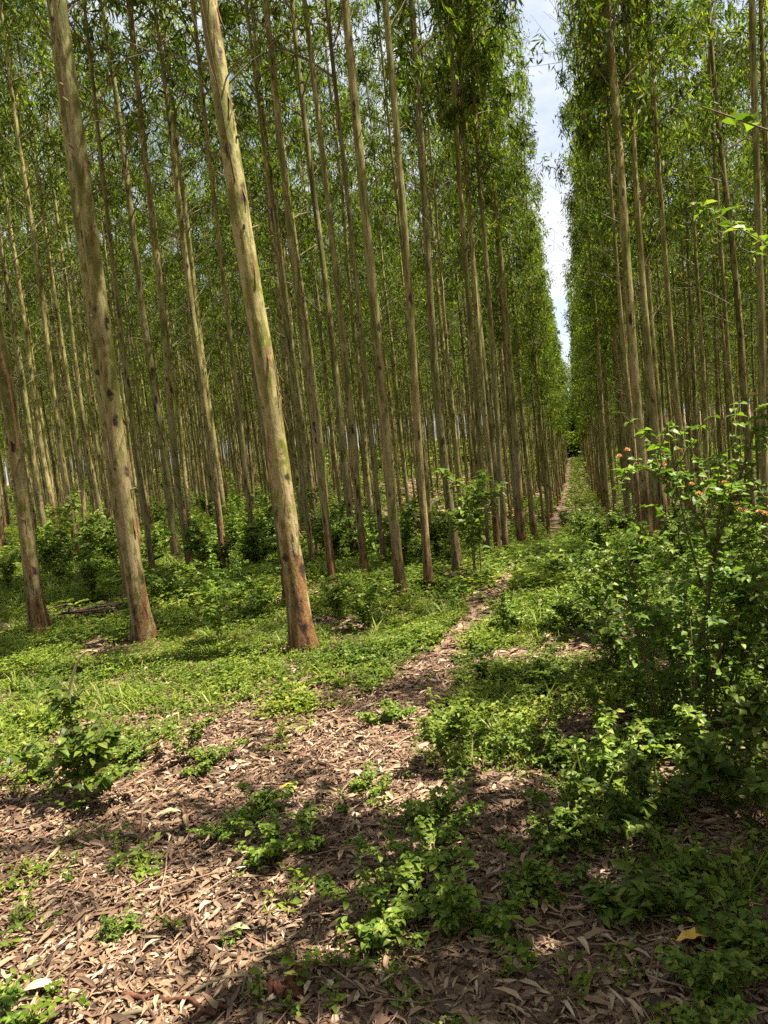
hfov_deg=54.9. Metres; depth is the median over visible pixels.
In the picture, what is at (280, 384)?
eucalyptus tree
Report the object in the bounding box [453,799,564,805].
stick
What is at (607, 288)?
eucalyptus tree
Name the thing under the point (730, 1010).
shrub
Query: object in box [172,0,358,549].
eucalyptus tree
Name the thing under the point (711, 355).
eucalyptus tree
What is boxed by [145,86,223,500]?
eucalyptus tree
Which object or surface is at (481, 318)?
eucalyptus tree
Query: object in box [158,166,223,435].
eucalyptus tree
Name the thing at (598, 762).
shrub
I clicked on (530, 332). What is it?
eucalyptus tree
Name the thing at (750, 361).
eucalyptus tree
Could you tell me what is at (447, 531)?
shrub
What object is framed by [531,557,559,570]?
seedling
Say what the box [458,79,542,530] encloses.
eucalyptus tree
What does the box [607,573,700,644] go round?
shrub
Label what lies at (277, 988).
bark piece
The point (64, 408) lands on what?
eucalyptus tree
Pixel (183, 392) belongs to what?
eucalyptus tree
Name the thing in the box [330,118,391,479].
eucalyptus tree
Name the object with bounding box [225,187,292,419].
eucalyptus tree
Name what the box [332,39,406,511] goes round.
eucalyptus tree
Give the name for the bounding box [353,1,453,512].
eucalyptus tree
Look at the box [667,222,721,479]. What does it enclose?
eucalyptus tree
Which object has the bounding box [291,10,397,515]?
eucalyptus tree
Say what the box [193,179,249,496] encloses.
eucalyptus tree
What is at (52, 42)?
eucalyptus tree
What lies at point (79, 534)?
shrub
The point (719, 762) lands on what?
shrub
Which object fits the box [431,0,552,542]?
eucalyptus tree
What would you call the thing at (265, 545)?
shrub
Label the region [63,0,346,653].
eucalyptus tree
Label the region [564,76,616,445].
eucalyptus tree
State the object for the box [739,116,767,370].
eucalyptus tree
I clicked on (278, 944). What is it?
stick
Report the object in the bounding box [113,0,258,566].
eucalyptus tree
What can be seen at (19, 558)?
shrub
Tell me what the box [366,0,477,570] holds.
eucalyptus tree
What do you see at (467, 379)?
eucalyptus tree
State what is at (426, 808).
shrub
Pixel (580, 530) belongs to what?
shrub
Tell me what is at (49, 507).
sapling
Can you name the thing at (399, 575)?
eucalyptus tree
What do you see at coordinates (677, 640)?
lantana bush
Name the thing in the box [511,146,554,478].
eucalyptus tree
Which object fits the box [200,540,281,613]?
shrub
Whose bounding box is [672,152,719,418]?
eucalyptus tree
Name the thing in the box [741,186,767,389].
eucalyptus tree
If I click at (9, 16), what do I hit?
eucalyptus tree
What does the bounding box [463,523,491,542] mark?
shrub
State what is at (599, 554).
shrub
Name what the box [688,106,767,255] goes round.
branch
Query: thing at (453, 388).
eucalyptus tree
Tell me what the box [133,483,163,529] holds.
sapling
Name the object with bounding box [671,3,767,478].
eucalyptus tree
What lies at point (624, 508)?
shrub
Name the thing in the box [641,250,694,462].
eucalyptus tree
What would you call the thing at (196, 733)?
weed
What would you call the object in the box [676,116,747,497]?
eucalyptus tree
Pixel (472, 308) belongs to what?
eucalyptus tree
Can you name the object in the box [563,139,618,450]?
eucalyptus tree
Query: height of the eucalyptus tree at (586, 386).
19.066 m
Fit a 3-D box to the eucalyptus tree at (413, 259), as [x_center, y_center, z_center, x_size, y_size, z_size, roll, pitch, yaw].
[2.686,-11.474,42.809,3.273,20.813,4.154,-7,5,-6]
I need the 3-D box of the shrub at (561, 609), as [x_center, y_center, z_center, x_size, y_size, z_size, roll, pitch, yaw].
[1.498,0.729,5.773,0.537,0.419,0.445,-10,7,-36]
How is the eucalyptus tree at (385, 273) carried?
on the ground at (554, 520)
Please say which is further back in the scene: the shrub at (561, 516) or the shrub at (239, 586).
the shrub at (561, 516)
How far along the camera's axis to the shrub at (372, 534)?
11.16 m
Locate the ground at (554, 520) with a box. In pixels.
[0,406,767,1023]
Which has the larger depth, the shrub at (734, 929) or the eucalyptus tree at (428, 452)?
the eucalyptus tree at (428, 452)
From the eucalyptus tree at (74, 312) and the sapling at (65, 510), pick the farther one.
the sapling at (65, 510)
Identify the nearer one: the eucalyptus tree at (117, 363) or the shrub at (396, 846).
the shrub at (396, 846)
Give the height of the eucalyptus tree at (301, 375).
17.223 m
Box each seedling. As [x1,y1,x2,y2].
[0,979,30,1023]
[93,912,125,942]
[121,911,143,935]
[220,923,242,945]
[446,582,468,602]
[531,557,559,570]
[582,858,664,928]
[624,857,718,937]
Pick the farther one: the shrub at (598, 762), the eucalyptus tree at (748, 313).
the eucalyptus tree at (748, 313)
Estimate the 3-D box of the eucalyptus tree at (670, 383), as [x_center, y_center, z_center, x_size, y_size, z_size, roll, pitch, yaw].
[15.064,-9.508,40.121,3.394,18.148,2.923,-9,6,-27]
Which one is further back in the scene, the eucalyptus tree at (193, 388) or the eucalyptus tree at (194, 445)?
the eucalyptus tree at (194, 445)
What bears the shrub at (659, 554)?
on the ground at (554, 520)
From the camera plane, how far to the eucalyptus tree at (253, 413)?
47.14 m
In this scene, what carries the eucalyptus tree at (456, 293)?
on the ground at (554, 520)
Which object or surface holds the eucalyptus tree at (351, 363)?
on the ground at (554, 520)
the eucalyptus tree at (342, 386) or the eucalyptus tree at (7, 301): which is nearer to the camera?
the eucalyptus tree at (7, 301)
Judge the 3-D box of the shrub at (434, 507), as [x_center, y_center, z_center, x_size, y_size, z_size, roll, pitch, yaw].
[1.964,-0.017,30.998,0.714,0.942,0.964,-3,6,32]
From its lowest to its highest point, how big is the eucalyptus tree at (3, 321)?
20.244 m
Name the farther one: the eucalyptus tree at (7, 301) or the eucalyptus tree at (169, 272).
the eucalyptus tree at (7, 301)
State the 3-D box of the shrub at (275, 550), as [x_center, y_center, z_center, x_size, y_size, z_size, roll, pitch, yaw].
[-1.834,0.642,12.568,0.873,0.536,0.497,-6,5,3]
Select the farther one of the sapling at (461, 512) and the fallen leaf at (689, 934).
the sapling at (461, 512)
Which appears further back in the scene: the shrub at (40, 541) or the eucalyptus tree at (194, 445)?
the eucalyptus tree at (194, 445)
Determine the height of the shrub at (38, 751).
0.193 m
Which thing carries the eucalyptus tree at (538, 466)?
on the ground at (554, 520)
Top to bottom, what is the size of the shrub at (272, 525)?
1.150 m
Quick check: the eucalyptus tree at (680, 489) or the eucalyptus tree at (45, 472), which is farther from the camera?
the eucalyptus tree at (680, 489)
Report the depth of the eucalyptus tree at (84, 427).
17.65 m
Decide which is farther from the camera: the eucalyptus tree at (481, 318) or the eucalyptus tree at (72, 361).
the eucalyptus tree at (72, 361)
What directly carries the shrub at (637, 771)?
on the ground at (554, 520)
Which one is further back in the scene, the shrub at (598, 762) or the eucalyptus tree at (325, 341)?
the eucalyptus tree at (325, 341)
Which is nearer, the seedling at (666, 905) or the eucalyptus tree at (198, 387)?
the seedling at (666, 905)
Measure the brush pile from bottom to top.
0.207 m
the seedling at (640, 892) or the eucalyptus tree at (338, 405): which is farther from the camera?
the eucalyptus tree at (338, 405)
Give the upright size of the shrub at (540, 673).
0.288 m
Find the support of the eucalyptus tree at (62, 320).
on the ground at (554, 520)
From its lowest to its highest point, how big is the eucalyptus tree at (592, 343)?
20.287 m
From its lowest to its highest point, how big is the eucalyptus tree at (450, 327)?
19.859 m
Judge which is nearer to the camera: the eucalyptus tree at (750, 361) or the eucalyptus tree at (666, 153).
the eucalyptus tree at (666, 153)
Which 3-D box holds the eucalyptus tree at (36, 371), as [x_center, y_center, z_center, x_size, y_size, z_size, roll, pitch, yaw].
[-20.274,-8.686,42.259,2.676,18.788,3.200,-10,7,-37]
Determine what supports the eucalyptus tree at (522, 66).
on the ground at (554, 520)
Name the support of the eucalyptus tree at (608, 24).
on the ground at (554, 520)
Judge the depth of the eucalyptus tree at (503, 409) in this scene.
39.31 m
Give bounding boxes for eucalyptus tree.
[0,0,103,548]
[0,0,110,540]
[0,0,113,563]
[0,0,189,550]
[0,0,210,560]
[0,1,115,535]
[0,1,121,526]
[0,12,96,526]
[0,16,101,522]
[0,21,69,539]
[0,26,56,552]
[0,33,67,516]
[0,43,86,428]
[0,152,21,548]
[0,153,54,470]
[0,174,21,522]
[0,182,58,437]
[0,200,39,442]
[0,207,65,532]
[0,211,46,523]
[0,213,25,554]
[0,215,79,635]
[0,223,32,312]
[0,229,19,436]
[0,232,43,517]
[0,260,20,524]
[0,315,9,530]
[1,183,50,412]
[2,0,164,601]
[2,152,71,519]
[5,229,51,460]
[5,354,12,520]
[7,190,79,457]
[10,0,200,570]
[11,99,80,448]
[11,254,60,461]
[13,288,50,513]
[22,46,138,433]
[23,0,162,532]
[23,78,95,519]
[23,210,81,512]
[23,224,75,496]
[25,272,90,461]
[28,118,95,477]
[32,153,114,508]
[33,83,127,517]
[41,0,150,528]
[48,0,217,569]
[51,36,136,374]
[52,0,247,645]
[53,87,124,387]
[57,222,97,446]
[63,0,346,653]
[68,232,113,396]
[69,204,129,444]
[75,0,284,541]
[76,18,178,519]
[77,0,233,567]
[82,304,140,449]
[83,87,160,496]
[83,123,152,514]
[84,121,158,434]
[85,72,159,508]
[88,0,211,525]
[93,3,235,529]
[98,189,150,444]
[100,94,182,512]
[100,236,140,495]
[103,154,162,504]
[103,155,178,508]
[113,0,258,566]
[113,231,162,498]
[118,2,235,521]
[118,110,188,464]
[121,42,240,516]
[127,248,169,452]
[135,192,189,445]
[136,137,219,506]
[141,125,216,497]
[143,237,194,493]
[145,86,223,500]
[147,0,337,583]
[147,157,221,404]
[152,26,274,510]
[152,151,218,495]
[156,0,328,563]
[156,0,382,516]
[158,3,263,504]
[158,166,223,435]
[164,0,285,603]
[169,249,231,410]
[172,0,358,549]
[172,167,227,497]
[178,0,272,497]
[184,109,241,497]
[191,169,248,478]
[192,0,339,538]
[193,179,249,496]
[194,58,265,508]
[198,0,338,529]
[201,235,247,495]
[202,106,276,500]
[202,141,276,496]
[204,27,284,502]
[205,0,306,345]
[208,188,255,490]
[216,3,322,399]
[222,250,272,476]
[223,182,279,380]
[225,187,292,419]
[228,0,372,576]
[231,63,347,509]
[236,33,307,498]
[237,110,298,424]
[241,0,374,558]
[244,0,361,520]
[247,0,387,562]
[250,114,315,380]
[252,164,301,491]
[261,120,336,421]
[261,176,291,476]
[262,244,314,487]
[263,75,368,502]
[269,112,321,490]
[271,264,305,402]
[272,0,383,416]
[273,158,336,421]
[278,0,394,530]
[283,84,360,496]
[286,87,362,503]
[286,165,325,424]
[287,253,330,485]
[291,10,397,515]
[297,168,357,485]
[298,0,441,527]
[308,131,368,422]
[310,88,378,500]
[312,156,358,480]
[314,0,443,542]
[314,108,394,487]
[315,167,370,483]
[326,214,373,399]
[329,65,411,432]
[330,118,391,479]
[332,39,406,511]
[335,0,422,532]
[338,105,398,490]
[339,0,450,597]
[342,227,401,453]
[345,128,399,380]
[349,0,478,541]
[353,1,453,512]
[354,0,482,537]
[356,0,452,593]
[362,188,410,485]
[364,140,429,493]
[365,116,425,508]
[365,206,396,442]
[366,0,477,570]
[367,189,427,483]
[375,14,464,510]
[379,0,520,527]
[379,124,439,423]
[381,150,449,493]
[381,189,428,409]
[383,155,438,497]
[386,0,516,553]
[395,221,428,448]
[396,104,475,507]
[399,0,537,549]
[401,76,463,461]
[405,139,455,416]
[409,0,515,521]
[411,6,514,409]
[412,2,518,541]
[413,113,478,510]
[414,185,481,508]
[418,0,533,550]
[418,193,460,409]
[419,235,466,484]
[427,42,523,434]
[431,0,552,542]
[435,0,554,539]
[436,142,489,463]
[440,5,546,494]
[441,142,504,447]
[445,116,512,456]
[447,169,510,429]
[454,206,520,516]
[455,278,490,498]
[456,250,489,442]
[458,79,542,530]
[472,0,559,541]
[476,259,527,440]
[484,1,554,532]
[484,188,529,510]
[489,199,528,501]
[489,329,527,452]
[502,98,551,526]
[505,11,557,535]
[505,82,556,506]
[509,2,553,529]
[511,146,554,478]
[520,163,567,517]
[520,204,561,505]
[521,152,562,458]
[525,0,669,546]
[527,0,726,530]
[535,211,568,505]
[537,240,563,504]
[542,0,617,529]
[550,0,666,531]
[552,0,614,511]
[552,0,669,546]
[553,1,643,525]
[560,98,612,511]
[560,133,614,506]
[561,2,641,511]
[562,218,604,499]
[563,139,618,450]
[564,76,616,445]
[565,0,657,523]
[565,51,612,501]
[568,0,649,536]
[568,0,735,535]
[570,164,600,502]
[571,4,639,514]
[571,152,612,506]
[572,0,734,528]
[574,224,603,445]
[586,0,747,519]
[593,100,683,405]
[602,0,767,507]
[607,146,654,441]
[611,303,638,494]
[619,7,718,517]
[619,96,705,412]
[621,169,679,498]
[623,0,766,525]
[627,0,751,512]
[629,0,744,521]
[629,48,700,518]
[635,170,684,498]
[638,161,722,488]
[640,314,677,439]
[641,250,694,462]
[644,0,767,519]
[648,164,698,498]
[652,186,707,501]
[653,72,743,510]
[654,160,713,469]
[656,246,720,435]
[657,0,767,263]
[660,9,752,513]
[660,84,732,506]
[663,219,707,445]
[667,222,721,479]
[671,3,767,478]
[671,18,767,513]
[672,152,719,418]
[673,0,766,420]
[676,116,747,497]
[676,132,756,491]
[678,117,744,468]
[681,0,767,424]
[688,235,734,415]
[695,281,757,478]
[696,185,733,469]
[699,0,767,311]
[703,52,767,501]
[704,0,767,563]
[705,23,767,502]
[705,159,756,488]
[712,146,766,428]
[718,64,767,386]
[721,3,767,337]
[728,89,767,411]
[729,159,765,460]
[733,160,765,363]
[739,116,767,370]
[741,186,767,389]
[744,40,767,308]
[744,179,767,345]
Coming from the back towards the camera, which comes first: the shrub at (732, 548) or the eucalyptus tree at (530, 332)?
the eucalyptus tree at (530, 332)
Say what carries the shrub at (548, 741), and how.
on the ground at (554, 520)
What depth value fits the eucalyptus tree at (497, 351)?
42.98 m
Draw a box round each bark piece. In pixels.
[263,977,287,1000]
[283,963,307,1000]
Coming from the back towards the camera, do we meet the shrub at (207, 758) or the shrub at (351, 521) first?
the shrub at (351, 521)
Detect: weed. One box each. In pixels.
[158,716,218,760]
[410,687,470,776]
[560,666,630,712]
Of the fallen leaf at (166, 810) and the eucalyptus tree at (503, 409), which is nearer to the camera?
the fallen leaf at (166, 810)
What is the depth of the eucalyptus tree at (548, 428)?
46.74 m
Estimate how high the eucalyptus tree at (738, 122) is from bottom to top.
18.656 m
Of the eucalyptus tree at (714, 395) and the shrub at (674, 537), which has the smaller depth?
the shrub at (674, 537)
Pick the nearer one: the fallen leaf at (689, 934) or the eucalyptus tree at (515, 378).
the fallen leaf at (689, 934)
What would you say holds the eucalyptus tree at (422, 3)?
on the ground at (554, 520)
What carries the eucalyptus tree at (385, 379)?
on the ground at (554, 520)
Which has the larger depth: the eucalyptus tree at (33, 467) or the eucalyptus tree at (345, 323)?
the eucalyptus tree at (345, 323)
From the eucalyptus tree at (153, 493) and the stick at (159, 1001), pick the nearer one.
the stick at (159, 1001)
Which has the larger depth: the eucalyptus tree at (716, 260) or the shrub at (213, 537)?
the eucalyptus tree at (716, 260)
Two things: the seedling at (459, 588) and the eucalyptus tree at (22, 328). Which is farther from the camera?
the eucalyptus tree at (22, 328)
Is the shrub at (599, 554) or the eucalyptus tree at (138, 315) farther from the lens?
the eucalyptus tree at (138, 315)
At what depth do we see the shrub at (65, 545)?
14.15 m
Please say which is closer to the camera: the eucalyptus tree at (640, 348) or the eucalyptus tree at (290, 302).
the eucalyptus tree at (290, 302)
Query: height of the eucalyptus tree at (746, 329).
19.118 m
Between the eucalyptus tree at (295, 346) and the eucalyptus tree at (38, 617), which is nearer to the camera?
the eucalyptus tree at (38, 617)
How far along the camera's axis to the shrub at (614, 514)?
23.41 m
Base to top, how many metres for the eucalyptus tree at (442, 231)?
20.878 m
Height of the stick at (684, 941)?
0.024 m
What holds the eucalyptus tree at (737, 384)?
on the ground at (554, 520)
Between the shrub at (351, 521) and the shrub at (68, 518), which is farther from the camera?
the shrub at (68, 518)
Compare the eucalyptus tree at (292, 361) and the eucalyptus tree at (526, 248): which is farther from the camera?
the eucalyptus tree at (292, 361)
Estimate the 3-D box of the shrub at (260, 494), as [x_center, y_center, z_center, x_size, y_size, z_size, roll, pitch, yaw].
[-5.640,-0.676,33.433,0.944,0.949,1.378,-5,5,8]
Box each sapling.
[37,491,79,571]
[45,503,63,539]
[49,502,110,560]
[59,504,67,518]
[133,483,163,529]
[193,581,238,641]
[207,494,259,545]
[225,480,236,506]
[236,504,272,530]
[295,483,345,556]
[435,468,506,576]
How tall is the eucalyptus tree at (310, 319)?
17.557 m
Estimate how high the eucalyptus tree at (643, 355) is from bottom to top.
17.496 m
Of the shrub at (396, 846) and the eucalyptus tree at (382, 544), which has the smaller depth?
the shrub at (396, 846)
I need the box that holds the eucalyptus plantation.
[0,6,767,514]
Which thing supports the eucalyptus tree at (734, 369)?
on the ground at (554, 520)
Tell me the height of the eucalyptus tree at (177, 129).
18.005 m
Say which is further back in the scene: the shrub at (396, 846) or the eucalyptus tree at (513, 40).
the eucalyptus tree at (513, 40)
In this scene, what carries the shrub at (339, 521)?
on the ground at (554, 520)
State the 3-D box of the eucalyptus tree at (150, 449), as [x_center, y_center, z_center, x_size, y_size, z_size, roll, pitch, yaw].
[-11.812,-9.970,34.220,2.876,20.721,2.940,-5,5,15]
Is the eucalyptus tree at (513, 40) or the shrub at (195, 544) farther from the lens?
the eucalyptus tree at (513, 40)
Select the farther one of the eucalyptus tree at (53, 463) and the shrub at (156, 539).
the eucalyptus tree at (53, 463)
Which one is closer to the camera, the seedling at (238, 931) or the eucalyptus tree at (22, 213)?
the seedling at (238, 931)
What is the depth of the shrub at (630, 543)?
7.89 m
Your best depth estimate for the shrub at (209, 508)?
24.38 m
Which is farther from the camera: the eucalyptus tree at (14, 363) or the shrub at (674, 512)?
the eucalyptus tree at (14, 363)
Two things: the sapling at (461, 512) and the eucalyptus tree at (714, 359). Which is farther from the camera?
the eucalyptus tree at (714, 359)
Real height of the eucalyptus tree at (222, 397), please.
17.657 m
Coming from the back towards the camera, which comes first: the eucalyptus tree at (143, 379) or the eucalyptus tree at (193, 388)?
the eucalyptus tree at (143, 379)
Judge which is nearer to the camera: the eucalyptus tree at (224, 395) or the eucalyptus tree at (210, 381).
the eucalyptus tree at (224, 395)
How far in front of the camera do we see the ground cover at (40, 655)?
5.47 m
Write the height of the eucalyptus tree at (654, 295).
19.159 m
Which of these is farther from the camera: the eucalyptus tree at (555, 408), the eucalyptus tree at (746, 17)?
the eucalyptus tree at (555, 408)
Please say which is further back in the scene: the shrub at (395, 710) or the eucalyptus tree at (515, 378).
the eucalyptus tree at (515, 378)
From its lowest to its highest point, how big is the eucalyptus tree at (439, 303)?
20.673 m
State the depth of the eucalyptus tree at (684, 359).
34.31 m
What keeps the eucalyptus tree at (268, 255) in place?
on the ground at (554, 520)
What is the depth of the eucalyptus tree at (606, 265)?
15.44 m
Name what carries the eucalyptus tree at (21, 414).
on the ground at (554, 520)
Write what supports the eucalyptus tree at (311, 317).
on the ground at (554, 520)
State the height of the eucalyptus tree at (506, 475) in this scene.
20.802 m
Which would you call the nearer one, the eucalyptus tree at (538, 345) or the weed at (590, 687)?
the weed at (590, 687)
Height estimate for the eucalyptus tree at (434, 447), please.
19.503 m
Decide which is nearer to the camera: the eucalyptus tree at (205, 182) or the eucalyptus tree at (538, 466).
the eucalyptus tree at (205, 182)
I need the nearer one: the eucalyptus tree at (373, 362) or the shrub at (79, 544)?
the shrub at (79, 544)
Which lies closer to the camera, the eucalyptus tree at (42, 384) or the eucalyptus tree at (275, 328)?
the eucalyptus tree at (275, 328)
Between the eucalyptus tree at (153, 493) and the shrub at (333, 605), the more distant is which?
the eucalyptus tree at (153, 493)
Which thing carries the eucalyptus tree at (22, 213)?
on the ground at (554, 520)
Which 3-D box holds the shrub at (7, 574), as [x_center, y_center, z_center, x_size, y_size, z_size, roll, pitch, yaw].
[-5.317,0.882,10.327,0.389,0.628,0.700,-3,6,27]
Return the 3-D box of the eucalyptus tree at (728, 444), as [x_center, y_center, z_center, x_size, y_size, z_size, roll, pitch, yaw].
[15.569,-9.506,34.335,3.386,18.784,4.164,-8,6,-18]
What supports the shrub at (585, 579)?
on the ground at (554, 520)
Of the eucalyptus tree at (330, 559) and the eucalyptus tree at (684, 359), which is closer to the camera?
the eucalyptus tree at (330, 559)
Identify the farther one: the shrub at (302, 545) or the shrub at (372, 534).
the shrub at (302, 545)
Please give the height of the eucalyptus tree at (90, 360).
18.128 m
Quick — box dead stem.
[67,650,97,697]
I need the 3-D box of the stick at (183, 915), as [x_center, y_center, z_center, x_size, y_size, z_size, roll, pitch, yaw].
[-0.716,1.413,2.725,0.061,0.018,0.314,-7,5,-7]
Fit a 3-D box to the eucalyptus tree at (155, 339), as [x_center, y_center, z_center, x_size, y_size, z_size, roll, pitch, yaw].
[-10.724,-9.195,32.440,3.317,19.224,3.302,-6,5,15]
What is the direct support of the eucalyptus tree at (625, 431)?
on the ground at (554, 520)
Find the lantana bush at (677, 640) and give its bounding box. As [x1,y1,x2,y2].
[542,392,767,734]
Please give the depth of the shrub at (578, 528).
13.66 m
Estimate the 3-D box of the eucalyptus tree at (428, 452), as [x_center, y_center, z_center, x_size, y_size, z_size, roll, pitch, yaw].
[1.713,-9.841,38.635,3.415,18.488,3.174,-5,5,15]
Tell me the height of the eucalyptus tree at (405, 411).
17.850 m
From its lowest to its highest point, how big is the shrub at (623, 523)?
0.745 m
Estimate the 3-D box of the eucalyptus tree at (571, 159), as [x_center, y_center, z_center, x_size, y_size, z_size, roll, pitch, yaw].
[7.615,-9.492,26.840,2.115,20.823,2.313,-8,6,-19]
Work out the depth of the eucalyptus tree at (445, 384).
45.34 m
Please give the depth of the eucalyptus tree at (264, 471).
27.77 m
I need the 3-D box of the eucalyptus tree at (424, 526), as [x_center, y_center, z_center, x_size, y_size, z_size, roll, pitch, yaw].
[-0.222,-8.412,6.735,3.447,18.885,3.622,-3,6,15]
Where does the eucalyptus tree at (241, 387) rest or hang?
on the ground at (554, 520)
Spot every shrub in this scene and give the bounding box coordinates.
[0,550,17,590]
[0,685,148,804]
[0,736,68,784]
[13,549,21,561]
[35,518,71,576]
[37,519,76,559]
[39,543,88,578]
[50,551,100,598]
[55,522,100,551]
[57,513,99,557]
[58,510,80,528]
[72,549,111,570]
[80,510,119,571]
[101,522,170,565]
[106,730,163,770]
[142,557,213,603]
[149,512,180,535]
[151,504,165,522]
[152,500,178,528]
[162,509,227,557]
[176,510,275,566]
[176,519,271,571]
[179,736,247,776]
[181,540,249,597]
[186,814,252,840]
[189,493,210,511]
[195,514,206,525]
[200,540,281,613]
[206,500,225,518]
[216,519,246,555]
[224,796,328,880]
[227,498,254,526]
[229,525,276,562]
[234,781,301,826]
[251,488,263,503]
[253,511,307,555]
[254,491,272,513]
[255,502,276,542]
[269,531,301,552]
[295,499,319,512]
[298,487,375,552]
[302,851,444,975]
[315,508,366,557]
[318,576,362,623]
[328,499,344,510]
[331,565,409,628]
[334,512,355,539]
[337,759,392,794]
[343,813,456,904]
[347,511,419,552]
[348,516,401,557]
[352,697,419,723]
[353,499,367,514]
[365,486,447,559]
[370,842,537,947]
[382,762,485,842]
[398,507,441,543]
[401,526,467,563]
[403,509,472,560]
[429,508,458,539]
[431,501,438,518]
[453,644,526,680]
[458,506,492,542]
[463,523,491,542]
[488,590,533,627]
[492,714,585,774]
[493,840,592,898]
[516,646,601,694]
[518,788,638,857]
[538,582,604,630]
[540,524,598,574]
[554,559,623,640]
[557,509,570,527]
[560,510,593,536]
[561,707,664,791]
[563,592,649,670]
[564,514,590,529]
[565,553,602,603]
[567,745,690,839]
[569,505,599,536]
[575,510,631,551]
[579,550,708,619]
[584,520,669,582]
[599,509,624,525]
[601,523,656,556]
[602,509,636,532]
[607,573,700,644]
[610,693,730,758]
[614,488,667,532]
[623,512,767,595]
[624,702,736,797]
[651,687,767,825]
[654,931,767,1023]
[658,637,767,737]
[659,506,715,575]
[663,869,767,982]
[664,539,767,633]
[668,499,682,519]
[683,468,748,525]
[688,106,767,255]
[729,502,760,525]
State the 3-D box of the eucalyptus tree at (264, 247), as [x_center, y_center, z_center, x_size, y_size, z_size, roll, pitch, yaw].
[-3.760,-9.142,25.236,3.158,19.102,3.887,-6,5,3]
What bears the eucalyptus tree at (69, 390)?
on the ground at (554, 520)
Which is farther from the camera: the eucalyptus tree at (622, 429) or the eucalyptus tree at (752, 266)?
the eucalyptus tree at (752, 266)
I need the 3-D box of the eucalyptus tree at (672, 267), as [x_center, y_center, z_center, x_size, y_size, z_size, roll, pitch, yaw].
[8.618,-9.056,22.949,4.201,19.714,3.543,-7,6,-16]
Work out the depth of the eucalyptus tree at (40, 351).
34.57 m
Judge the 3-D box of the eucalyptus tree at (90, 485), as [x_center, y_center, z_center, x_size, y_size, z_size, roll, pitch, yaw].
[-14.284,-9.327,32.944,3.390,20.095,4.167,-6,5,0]
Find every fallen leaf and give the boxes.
[18,978,55,989]
[152,807,179,817]
[220,922,249,932]
[670,927,708,940]
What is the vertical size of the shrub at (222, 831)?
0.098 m
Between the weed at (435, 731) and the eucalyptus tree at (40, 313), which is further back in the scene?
the eucalyptus tree at (40, 313)
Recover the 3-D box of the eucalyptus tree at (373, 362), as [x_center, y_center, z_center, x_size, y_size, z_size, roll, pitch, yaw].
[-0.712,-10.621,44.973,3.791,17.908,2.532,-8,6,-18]
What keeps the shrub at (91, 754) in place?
on the ground at (554, 520)
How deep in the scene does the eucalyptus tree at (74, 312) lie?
25.24 m
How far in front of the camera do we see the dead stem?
5.22 m
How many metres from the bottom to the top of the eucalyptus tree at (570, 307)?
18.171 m
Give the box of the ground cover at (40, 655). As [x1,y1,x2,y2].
[0,411,767,1023]
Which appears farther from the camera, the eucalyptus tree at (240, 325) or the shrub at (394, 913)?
the eucalyptus tree at (240, 325)
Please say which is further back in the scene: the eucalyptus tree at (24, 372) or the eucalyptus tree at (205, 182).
the eucalyptus tree at (24, 372)
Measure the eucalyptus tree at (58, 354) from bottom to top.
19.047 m
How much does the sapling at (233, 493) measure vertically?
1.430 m
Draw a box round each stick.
[0,952,79,1016]
[122,990,228,1020]
[123,966,288,1015]
[176,873,199,924]
[250,917,365,954]
[279,871,385,885]
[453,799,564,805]
[679,922,690,969]
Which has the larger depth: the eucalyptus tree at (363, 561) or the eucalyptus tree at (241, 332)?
the eucalyptus tree at (241, 332)
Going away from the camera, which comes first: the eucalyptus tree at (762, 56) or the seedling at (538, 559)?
the seedling at (538, 559)
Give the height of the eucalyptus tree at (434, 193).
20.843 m
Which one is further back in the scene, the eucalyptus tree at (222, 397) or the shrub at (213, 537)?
the eucalyptus tree at (222, 397)
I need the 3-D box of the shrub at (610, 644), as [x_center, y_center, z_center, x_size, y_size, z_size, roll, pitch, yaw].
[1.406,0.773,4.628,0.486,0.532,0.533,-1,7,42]
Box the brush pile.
[47,596,155,619]
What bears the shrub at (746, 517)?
on the ground at (554, 520)
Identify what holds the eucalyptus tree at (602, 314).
on the ground at (554, 520)
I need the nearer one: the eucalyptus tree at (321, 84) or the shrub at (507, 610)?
the shrub at (507, 610)
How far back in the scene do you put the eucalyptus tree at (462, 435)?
35.55 m
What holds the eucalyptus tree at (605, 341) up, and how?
on the ground at (554, 520)
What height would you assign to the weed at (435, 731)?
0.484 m
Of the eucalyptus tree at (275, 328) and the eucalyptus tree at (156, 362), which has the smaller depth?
the eucalyptus tree at (275, 328)
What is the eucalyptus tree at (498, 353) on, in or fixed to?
on the ground at (554, 520)
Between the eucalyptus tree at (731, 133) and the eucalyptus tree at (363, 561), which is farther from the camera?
the eucalyptus tree at (731, 133)
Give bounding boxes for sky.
[0,0,767,482]
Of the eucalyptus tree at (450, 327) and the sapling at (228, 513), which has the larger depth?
the eucalyptus tree at (450, 327)
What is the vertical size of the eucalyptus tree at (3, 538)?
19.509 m
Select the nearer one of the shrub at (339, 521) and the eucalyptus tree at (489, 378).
the shrub at (339, 521)
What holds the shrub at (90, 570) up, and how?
on the ground at (554, 520)
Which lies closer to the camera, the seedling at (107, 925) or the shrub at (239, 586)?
the seedling at (107, 925)

